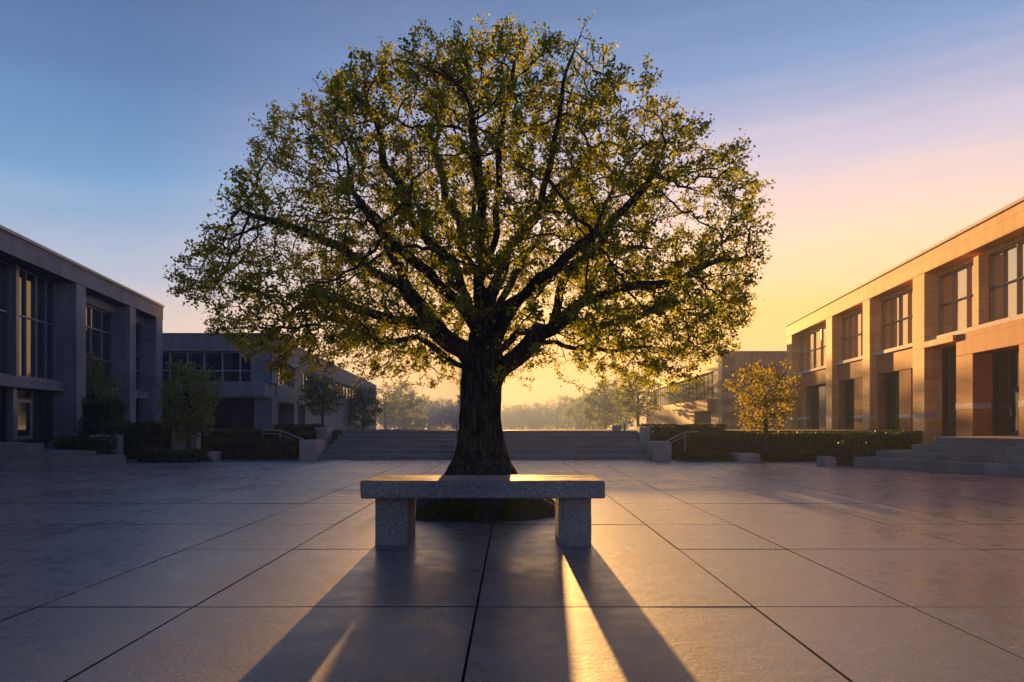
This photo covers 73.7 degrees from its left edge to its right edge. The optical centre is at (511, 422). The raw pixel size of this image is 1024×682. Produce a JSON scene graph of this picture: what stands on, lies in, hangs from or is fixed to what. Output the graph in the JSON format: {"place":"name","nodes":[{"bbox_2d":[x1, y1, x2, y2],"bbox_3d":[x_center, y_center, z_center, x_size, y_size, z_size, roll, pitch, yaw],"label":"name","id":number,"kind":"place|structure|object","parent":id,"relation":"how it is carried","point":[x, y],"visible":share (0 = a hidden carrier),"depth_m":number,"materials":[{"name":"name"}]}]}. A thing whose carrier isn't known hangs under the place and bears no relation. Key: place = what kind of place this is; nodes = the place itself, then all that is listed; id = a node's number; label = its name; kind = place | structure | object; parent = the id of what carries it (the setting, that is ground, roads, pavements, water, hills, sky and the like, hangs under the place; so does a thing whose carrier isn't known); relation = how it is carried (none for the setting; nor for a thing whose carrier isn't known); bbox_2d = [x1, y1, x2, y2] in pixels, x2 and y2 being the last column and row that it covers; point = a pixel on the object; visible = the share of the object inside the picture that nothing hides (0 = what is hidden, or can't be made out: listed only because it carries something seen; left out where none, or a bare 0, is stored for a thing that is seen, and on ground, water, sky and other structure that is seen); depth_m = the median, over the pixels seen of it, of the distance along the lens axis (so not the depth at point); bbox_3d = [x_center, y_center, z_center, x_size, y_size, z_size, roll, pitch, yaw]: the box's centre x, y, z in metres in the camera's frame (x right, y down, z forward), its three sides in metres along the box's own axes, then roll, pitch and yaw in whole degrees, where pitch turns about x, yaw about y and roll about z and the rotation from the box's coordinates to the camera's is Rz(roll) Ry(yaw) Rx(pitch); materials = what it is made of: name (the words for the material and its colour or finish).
{"place":"outdoors","nodes":[
{"label":"outdoors","id":0,"kind":"place"},
{"bbox_2d":[455,360,461,415],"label":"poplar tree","id":1,"kind":"object","parent":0,"point":[459,374],"visible":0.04,"depth_m":299.85,"materials":[{"name":"green plant"}]},
{"bbox_2d":[78,429,921,449],"bbox_3d":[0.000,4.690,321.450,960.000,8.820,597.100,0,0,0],"label":"terrace","id":2,"kind":"structure","parent":0,"point":[230,433],"depth_m":23.41,"materials":[{"name":"grey stone"}]},
{"bbox_2d":[86,346,123,403],"bbox_3d":[-15.024,-0.798,24.562,1.927,3.801,2.037,0,0,0],"label":"young tree","id":3,"kind":"object","parent":2,"relation":"on","point":[99,382],"visible":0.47,"depth_m":24.42,"materials":[{"name":"green plant"}]},
{"bbox_2d":[163,333,375,428],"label":"campus building","id":4,"kind":"structure","parent":2,"relation":"on","point":[256,399],"depth_m":34.25,"materials":[{"name":"grey concrete"}]},
{"bbox_2d":[163,351,250,381],"bbox_3d":[-18.987,-2.754,34.225,11.932,1.590,0.090,0,0,0],"label":"window","id":5,"kind":"structure","parent":4,"relation":"in","point":[227,365],"depth_m":34.25,"materials":[{"name":"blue glass"}]},
{"bbox_2d":[190,405,231,427],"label":"window","id":6,"kind":"structure","parent":4,"relation":"in","point":[223,419],"depth_m":34.78,"materials":[{"name":"black glass"}]},
{"bbox_2d":[278,366,290,386],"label":"window","id":7,"kind":"structure","parent":4,"relation":"in","point":[288,383],"depth_m":37.76,"materials":[{"name":"grey glass"}]},
{"bbox_2d":[298,405,300,423],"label":"window","id":8,"kind":"structure","parent":4,"relation":"in","point":[299,408],"depth_m":41.64,"materials":[{"name":"black glass"}]},
{"bbox_2d":[303,372,314,389],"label":"window","id":9,"kind":"structure","parent":4,"relation":"in","point":[304,377],"depth_m":42.99,"materials":[{"name":"grey glass"}]},
{"bbox_2d":[335,382,358,398],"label":"window","id":10,"kind":"structure","parent":4,"relation":"in","point":[346,389],"depth_m":59.23,"materials":[{"name":"grey glass"}]},
{"bbox_2d":[271,423,326,430],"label":"hedge","id":11,"kind":"object","parent":2,"relation":"on","point":[298,426],"visible":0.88,"depth_m":23.08,"materials":[{"name":"green plant"}]},
{"bbox_2d":[296,371,347,423],"bbox_3d":[-10.557,-1.180,37.987,2.647,3.326,2.778,0,0,19],"label":"young tree","id":12,"kind":"object","parent":2,"relation":"on","point":[328,393],"visible":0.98,"depth_m":37.73,"materials":[{"name":"green plant"}]},
{"bbox_2d":[346,385,384,428],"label":"park tree","id":13,"kind":"object","parent":2,"relation":"on","point":[357,399],"visible":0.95,"depth_m":59.56,"materials":[{"name":"green plant"}]},
{"bbox_2d":[376,382,401,428],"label":"park tree","id":14,"kind":"object","parent":2,"relation":"on","point":[387,406],"visible":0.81,"depth_m":169.74,"materials":[{"name":"green plant"}]},
{"bbox_2d":[376,398,411,428],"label":"park tree","id":15,"kind":"object","parent":2,"relation":"on","point":[388,426],"visible":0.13,"depth_m":425.34,"materials":[{"name":"green plant"}]},
{"bbox_2d":[377,380,428,428],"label":"park tree","id":16,"kind":"object","parent":2,"relation":"on","point":[403,411],"visible":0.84,"depth_m":228.55,"materials":[{"name":"green plant"}]},
{"bbox_2d":[396,393,445,428],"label":"park tree","id":17,"kind":"object","parent":2,"relation":"on","point":[433,422],"visible":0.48,"depth_m":414.90,"materials":[{"name":"green plant"}]},
{"bbox_2d":[431,396,456,428],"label":"park tree","id":18,"kind":"object","parent":2,"relation":"on","point":[449,411],"visible":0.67,"depth_m":428.02,"materials":[{"name":"green plant"}]},
{"bbox_2d":[442,399,459,428],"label":"park tree","id":19,"kind":"object","parent":2,"relation":"on","point":[456,417],"visible":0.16,"depth_m":443.76,"materials":[{"name":"green plant"}]},
{"bbox_2d":[501,404,520,428],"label":"park tree","id":20,"kind":"object","parent":2,"relation":"on","point":[506,421],"visible":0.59,"depth_m":475.29,"materials":[{"name":"green plant"}]},
{"bbox_2d":[511,402,531,428],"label":"park tree","id":21,"kind":"object","parent":2,"relation":"on","point":[517,414],"visible":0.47,"depth_m":458.11,"materials":[{"name":"green plant"}]},
{"bbox_2d":[519,401,558,428],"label":"park tree","id":22,"kind":"object","parent":2,"relation":"on","point":[538,413],"visible":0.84,"depth_m":445.28,"materials":[{"name":"green plant"}]},
{"bbox_2d":[545,396,566,428],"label":"park tree","id":23,"kind":"object","parent":2,"relation":"on","point":[552,405],"visible":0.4,"depth_m":399.11,"materials":[{"name":"green plant"}]},
{"bbox_2d":[549,395,578,428],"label":"park tree","id":24,"kind":"object","parent":2,"relation":"on","point":[557,413],"visible":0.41,"depth_m":357.93,"materials":[{"name":"green plant"}]},
{"bbox_2d":[566,396,586,428],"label":"park tree","id":25,"kind":"object","parent":2,"relation":"on","point":[574,401],"visible":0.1,"depth_m":298.83,"materials":[{"name":"green plant"}]},
{"bbox_2d":[560,388,607,428],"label":"park tree","id":26,"kind":"object","parent":2,"relation":"on","point":[569,412],"visible":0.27,"depth_m":237.38,"materials":[{"name":"green plant"}]},
{"bbox_2d":[575,379,633,428],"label":"park tree","id":27,"kind":"object","parent":2,"relation":"on","point":[606,405],"visible":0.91,"depth_m":138.53,"materials":[{"name":"green plant"}]},
{"bbox_2d":[610,425,620,429],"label":"stone block","id":28,"kind":"structure","parent":2,"relation":"on","point":[615,427],"depth_m":23.30,"materials":[{"name":"grey stone"}]},
{"bbox_2d":[598,384,636,428],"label":"park tree","id":29,"kind":"object","parent":2,"relation":"on","point":[628,423],"visible":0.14,"depth_m":178.46,"materials":[{"name":"green plant"}]},
{"bbox_2d":[611,370,667,426],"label":"park tree","id":30,"kind":"object","parent":2,"relation":"on","point":[638,405],"visible":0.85,"depth_m":74.45,"materials":[{"name":"green plant"}]},
{"bbox_2d":[638,423,725,429],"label":"hedge","id":31,"kind":"object","parent":2,"relation":"on","point":[698,426],"visible":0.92,"depth_m":24.05,"materials":[{"name":"green plant"}]},
{"bbox_2d":[646,351,786,428],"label":"campus building","id":32,"kind":"structure","parent":2,"relation":"on","point":[708,399],"depth_m":51.83,"materials":[{"name":"brown concrete"}]},
{"bbox_2d":[654,389,659,406],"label":"window","id":33,"kind":"structure","parent":32,"relation":"in","point":[658,399],"depth_m":80.88,"materials":[{"name":"grey glass"}]},
{"bbox_2d":[660,387,666,405],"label":"window","id":34,"kind":"structure","parent":32,"relation":"in","point":[663,402],"depth_m":77.29,"materials":[{"name":"grey glass"}]},
{"bbox_2d":[667,385,673,404],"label":"window","id":35,"kind":"structure","parent":32,"relation":"in","point":[670,398],"depth_m":72.75,"materials":[{"name":"grey glass"}]},
{"bbox_2d":[674,381,682,403],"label":"window","id":36,"kind":"structure","parent":32,"relation":"in","point":[678,398],"depth_m":67.65,"materials":[{"name":"grey glass"}]},
{"bbox_2d":[683,380,691,402],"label":"window","id":37,"kind":"structure","parent":32,"relation":"in","point":[687,388],"depth_m":63.67,"materials":[{"name":"grey glass"}]},
{"bbox_2d":[692,375,702,400],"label":"window","id":38,"kind":"structure","parent":32,"relation":"in","point":[697,390],"depth_m":58.92,"materials":[{"name":"grey glass"}]},
{"bbox_2d":[703,372,713,398],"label":"window","id":39,"kind":"structure","parent":32,"relation":"in","point":[708,379],"depth_m":55.17,"materials":[{"name":"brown glass"}]},
{"bbox_2d":[741,367,778,385],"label":"window","id":40,"kind":"structure","parent":32,"relation":"in","point":[751,368],"depth_m":50.25,"materials":[{"name":"grey glass"}]},
{"bbox_2d":[0,459,1023,681],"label":"plaza","id":41,"kind":"structure","parent":0,"point":[244,570],"depth_m":4.78,"materials":[{"name":"black"}]},
{"bbox_2d":[0,442,125,470],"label":"stone steps","id":42,"kind":"structure","parent":41,"relation":"on","point":[20,456],"depth_m":16.70,"materials":[{"name":"grey stone"}]},
{"bbox_2d":[0,225,164,448],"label":"campus building","id":43,"kind":"structure","parent":41,"relation":"on","point":[61,315],"depth_m":22.70,"materials":[{"name":"concrete"}]},
{"bbox_2d":[0,387,6,441],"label":"window","id":44,"kind":"structure","parent":43,"relation":"in","point":[3,391],"depth_m":19.96,"materials":[{"name":"black glass"}]},
{"bbox_2d":[0,260,10,374],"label":"window","id":45,"kind":"structure","parent":43,"relation":"in","point":[5,268],"depth_m":19.91,"materials":[{"name":"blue glass"}]},
{"bbox_2d":[17,389,31,399],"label":"window","id":46,"kind":"structure","parent":43,"relation":"in","point":[23,394],"depth_m":21.04,"materials":[{"name":"black glass"}]},
{"bbox_2d":[17,399,31,439],"bbox_3d":[-15.000,-0.085,20.968,0.130,1.210,0.862,0,0,-9],"label":"door","id":47,"kind":"structure","parent":43,"relation":"in","point":[24,407],"depth_m":21.04,"materials":[{"name":"grey glass"}]},
{"bbox_2d":[19,268,55,380],"bbox_3d":[-14.995,-2.998,21.439,0.090,3.292,2.506,0,0,-9],"label":"window","id":48,"kind":"structure","parent":43,"relation":"in","point":[37,294],"depth_m":21.57,"materials":[{"name":"grey glass"}]},
{"bbox_2d":[29,390,52,440],"bbox_3d":[-15.192,-0.208,22.030,0.090,1.616,1.276,0,0,-9],"label":"window","id":49,"kind":"structure","parent":43,"relation":"in","point":[42,401],"depth_m":22.07,"materials":[{"name":"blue glass"}]},
{"bbox_2d":[86,304,112,386],"bbox_3d":[-15.613,-2.825,25.252,0.090,2.946,3.852,0,0,-9],"label":"window","id":50,"kind":"structure","parent":43,"relation":"in","point":[99,323],"depth_m":26.18,"materials":[{"name":"blue glass"}]},
{"bbox_2d":[136,399,138,423],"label":"window","id":51,"kind":"structure","parent":43,"relation":"in","point":[137,400],"depth_m":30.06,"materials":[{"name":"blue glass"}]},
{"bbox_2d":[136,323,140,390],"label":"window","id":52,"kind":"structure","parent":43,"relation":"in","point":[138,327],"depth_m":29.98,"materials":[{"name":"blue glass"}]},
{"bbox_2d":[50,432,118,454],"bbox_3d":[-12.080,0.707,19.201,1.724,0.879,0.884,0,0,0],"label":"shrub","id":53,"kind":"object","parent":41,"relation":"on","point":[101,445],"visible":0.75,"depth_m":18.95,"materials":[{"name":"green plant"}]},
{"bbox_2d":[89,435,122,454],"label":"planter wall","id":54,"kind":"structure","parent":41,"relation":"on","point":[118,450],"depth_m":19.70,"materials":[{"name":"concrete"}]},
{"bbox_2d":[99,417,181,458],"bbox_3d":[-11.353,0.494,21.017,2.135,1.291,1.290,0,0,0],"label":"hedge","id":55,"kind":"object","parent":41,"relation":"on","point":[140,436],"visible":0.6,"depth_m":20.55,"materials":[{"name":"green plant"}]},
{"bbox_2d":[139,447,208,461],"bbox_3d":[-9.504,0.924,19.264,1.672,0.435,1.010,0,0,0],"label":"hedge","id":56,"kind":"object","parent":41,"relation":"on","point":[174,455],"visible":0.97,"depth_m":18.97,"materials":[{"name":"green plant"}]},
{"bbox_2d":[171,433,200,449],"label":"planter wall","id":57,"kind":"structure","parent":41,"relation":"on","point":[194,443],"depth_m":21.00,"materials":[{"name":"concrete"}]},
{"bbox_2d":[207,451,222,459],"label":"planter wall","id":58,"kind":"structure","parent":41,"relation":"on","point":[214,455],"depth_m":19.81,"materials":[{"name":"concrete"}]},
{"bbox_2d":[247,427,317,439],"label":"hedge","id":59,"kind":"object","parent":41,"relation":"on","point":[302,433],"visible":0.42,"depth_m":21.21,"materials":[{"name":"green plant"}]},
{"bbox_2d":[262,429,303,439],"bbox_3d":[-6.977,0.659,20.816,1.757,0.882,0.079,0,0,28],"label":"handrail","id":60,"kind":"object","parent":41,"relation":"on","point":[280,434],"visible":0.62,"depth_m":20.89,"materials":[{"name":"metal"}]},
{"bbox_2d":[299,440,324,459],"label":"stone block","id":61,"kind":"structure","parent":41,"relation":"on","point":[311,449],"depth_m":20.00,"materials":[{"name":"grey stone"}]},
{"bbox_2d":[163,10,775,526],"bbox_3d":[-0.443,-2.017,8.536,7.760,6.335,6.345,0,0,0],"label":"oak tree","id":62,"kind":"object","parent":41,"relation":"on","point":[485,364],"visible":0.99,"depth_m":7.30,"materials":[{"name":"green plant"}]},
{"bbox_2d":[137,455,814,460],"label":"bed soil","id":63,"kind":"structure","parent":41,"relation":"on","point":[673,457],"depth_m":19.30,"materials":[{"name":"brown soil"}]},
{"bbox_2d":[152,355,224,449],"bbox_3d":[-9.654,-0.449,20.440,2.032,3.109,1.977,0,0,0],"label":"young tree","id":64,"kind":"object","parent":63,"relation":"on","point":[188,414],"visible":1,"depth_m":20.22,"materials":[{"name":"green plant"}]},
{"bbox_2d":[200,437,299,459],"bbox_3d":[-7.726,0.790,20.549,3.128,0.726,0.992,0,0,0],"label":"hedge","id":65,"kind":"object","parent":63,"relation":"on","point":[257,448],"visible":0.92,"depth_m":20.20,"materials":[{"name":"green plant"}]},
{"bbox_2d":[648,429,696,454],"bbox_3d":[5.342,0.677,22.437,1.892,0.937,0.901,0,0,0],"label":"hedge","id":66,"kind":"object","parent":63,"relation":"on","point":[663,435],"visible":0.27,"depth_m":22.15,"materials":[{"name":"green plant"}]},
{"bbox_2d":[675,449,730,460],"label":"hedge","id":67,"kind":"object","parent":63,"relation":"on","point":[706,454],"visible":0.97,"depth_m":19.35,"materials":[{"name":"green plant"}]},
{"bbox_2d":[723,359,802,450],"bbox_3d":[7.610,-0.386,20.415,2.358,2.987,2.079,0,0,-22],"label":"young tree","id":68,"kind":"object","parent":63,"relation":"on","point":[763,406],"visible":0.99,"depth_m":20.18,"materials":[{"name":"green plant"}]},
{"bbox_2d":[674,431,853,455],"bbox_3d":[7.931,0.700,21.249,5.599,0.914,1.361,0,0,0],"label":"hedge","id":69,"kind":"object","parent":63,"relation":"on","point":[740,442],"visible":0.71,"depth_m":20.75,"materials":[{"name":"green plant"}]},
{"bbox_2d":[750,449,818,461],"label":"hedge","id":70,"kind":"object","parent":63,"relation":"on","point":[789,456],"visible":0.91,"depth_m":19.16,"materials":[{"name":"green plant"}]},
{"bbox_2d":[360,475,604,545],"bbox_3d":[-0.257,0.810,6.285,2.144,0.608,0.678,0,0,0],"label":"stone bench","id":71,"kind":"object","parent":41,"relation":"on","point":[395,497],"visible":1,"depth_m":6.07,"materials":[{"name":"stone"}]},
{"bbox_2d":[319,430,649,459],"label":"stone steps","id":72,"kind":"structure","parent":41,"relation":"on","point":[520,445],"depth_m":21.20,"materials":[{"name":"grey stone"}]},
{"bbox_2d":[415,498,554,522],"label":"grass","id":73,"kind":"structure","parent":41,"relation":"on","point":[513,503],"depth_m":7.75,"materials":[{"name":"green plant"}]},
{"bbox_2d":[647,441,670,459],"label":"stone block","id":74,"kind":"structure","parent":41,"relation":"on","point":[658,450],"depth_m":19.85,"materials":[{"name":"grey stone"}]},
{"bbox_2d":[666,431,698,450],"bbox_3d":[5.174,0.684,20.652,1.377,0.831,0.048,0,0,-31],"label":"handrail","id":75,"kind":"object","parent":41,"relation":"on","point":[682,437],"visible":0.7,"depth_m":20.68,"materials":[{"name":"metal"}]},
{"bbox_2d":[729,453,759,461],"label":"planter wall","id":76,"kind":"structure","parent":41,"relation":"on","point":[745,457],"depth_m":18.90,"materials":[{"name":"concrete"}]},
{"bbox_2d":[817,456,835,465],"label":"planter wall","id":77,"kind":"structure","parent":41,"relation":"on","point":[826,461],"depth_m":17.11,"materials":[{"name":"concrete"}]},
{"bbox_2d":[828,441,869,465],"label":"hedge","id":78,"kind":"object","parent":41,"relation":"on","point":[845,453],"visible":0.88,"depth_m":17.42,"materials":[{"name":"green plant"}]},
{"bbox_2d":[843,429,921,455],"bbox_3d":[10.177,0.667,18.900,1.961,0.962,1.051,0,0,0],"label":"hedge","id":79,"kind":"object","parent":41,"relation":"on","point":[898,440],"visible":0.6,"depth_m":18.55,"materials":[{"name":"green plant"}]},
{"bbox_2d":[785,196,1023,443],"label":"campus building","id":80,"kind":"structure","parent":41,"relation":"on","point":[928,342],"depth_m":22.69,"materials":[{"name":"stone"}]},
{"bbox_2d":[800,326,825,371],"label":"window","id":81,"kind":"structure","parent":80,"relation":"in","point":[813,344],"depth_m":36.55,"materials":[{"name":"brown glass"}]},
{"bbox_2d":[811,385,825,428],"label":"window","id":82,"kind":"structure","parent":80,"relation":"in","point":[818,393],"depth_m":36.02,"materials":[{"name":"grey glass"}]},
{"bbox_2d":[845,380,853,428],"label":"window","id":83,"kind":"structure","parent":80,"relation":"in","point":[849,385],"depth_m":31.44,"materials":[{"name":"grey glass"}]},
{"bbox_2d":[842,310,862,360],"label":"window","id":84,"kind":"structure","parent":80,"relation":"in","point":[852,325],"depth_m":30.78,"materials":[{"name":"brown glass"}]},
{"bbox_2d":[885,372,898,429],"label":"window","id":85,"kind":"structure","parent":80,"relation":"in","point":[892,379],"depth_m":26.73,"materials":[{"name":"grey glass"}]},
{"bbox_2d":[882,288,912,349],"bbox_3d":[14.595,-3.821,25.435,0.090,2.038,3.875,0,0,8],"label":"window","id":86,"kind":"structure","parent":80,"relation":"in","point":[897,311],"depth_m":25.96,"materials":[{"name":"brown glass"}]},
{"bbox_2d":[942,345,955,436],"bbox_3d":[14.175,-0.978,21.633,0.090,2.956,2.032,0,0,8],"label":"window","id":87,"kind":"structure","parent":80,"relation":"in","point":[948,353],"depth_m":22.30,"materials":[{"name":"grey glass"}]},
{"bbox_2d":[939,262,972,334],"bbox_3d":[14.031,-3.821,21.321,0.090,2.038,2.688,0,0,8],"label":"window","id":88,"kind":"structure","parent":80,"relation":"in","point":[955,286],"depth_m":21.66,"materials":[{"name":"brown glass"}]},
{"bbox_2d":[993,350,1011,434],"bbox_3d":[13.853,-0.818,19.287,0.090,2.356,0.801,0,0,8],"label":"window","id":89,"kind":"structure","parent":80,"relation":"in","point":[1001,389],"depth_m":19.37,"materials":[{"name":"grey glass"}]},
{"bbox_2d":[989,239,1023,321],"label":"window","id":90,"kind":"structure","parent":80,"relation":"in","point":[1006,265],"depth_m":18.91,"materials":[{"name":"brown glass"}]},
{"bbox_2d":[1009,349,1018,388],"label":"window","id":91,"kind":"structure","parent":80,"relation":"in","point":[1013,354],"depth_m":18.76,"materials":[{"name":"grey glass"}]},
{"bbox_2d":[1009,389,1018,434],"bbox_3d":[13.725,-0.273,18.497,0.110,1.255,0.781,0,0,8],"label":"door","id":92,"kind":"structure","parent":80,"relation":"in","point":[1013,394],"depth_m":18.70,"materials":[{"name":"grey glass"}]},
{"bbox_2d":[854,436,1023,476],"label":"stone steps","id":93,"kind":"structure","parent":41,"relation":"on","point":[996,455],"depth_m":15.41,"materials":[{"name":"grey stone"}]},
{"bbox_2d":[0,0,1023,428],"label":"sky","id":94,"kind":"structure","parent":0,"point":[883,130],"materials":[{"name":"blue"}]},
{"bbox_3d":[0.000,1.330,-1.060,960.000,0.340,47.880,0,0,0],"label":"ground","id":95,"kind":"structure","parent":0,"visible":0},
{"bbox_2d":[76,397,128,435],"bbox_3d":[-13.386,0.147,22.373,1.378,2.005,1.347,0,0,0],"label":"shrub","id":96,"kind":"object","parent":95,"relation":"on","point":[98,413],"visible":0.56,"depth_m":21.95,"materials":[{"name":"green plant"}]},
{"bbox_2d":[315,427,332,448],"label":"stone block","id":97,"kind":"structure","parent":95,"relation":"on","point":[325,434],"depth_m":22.20,"materials":[{"name":"grey stone"}]},
{"bbox_2d":[636,427,649,449],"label":"stone block","id":98,"kind":"structure","parent":95,"relation":"on","point":[643,435],"depth_m":22.20,"materials":[{"name":"grey stone"}]}
]}

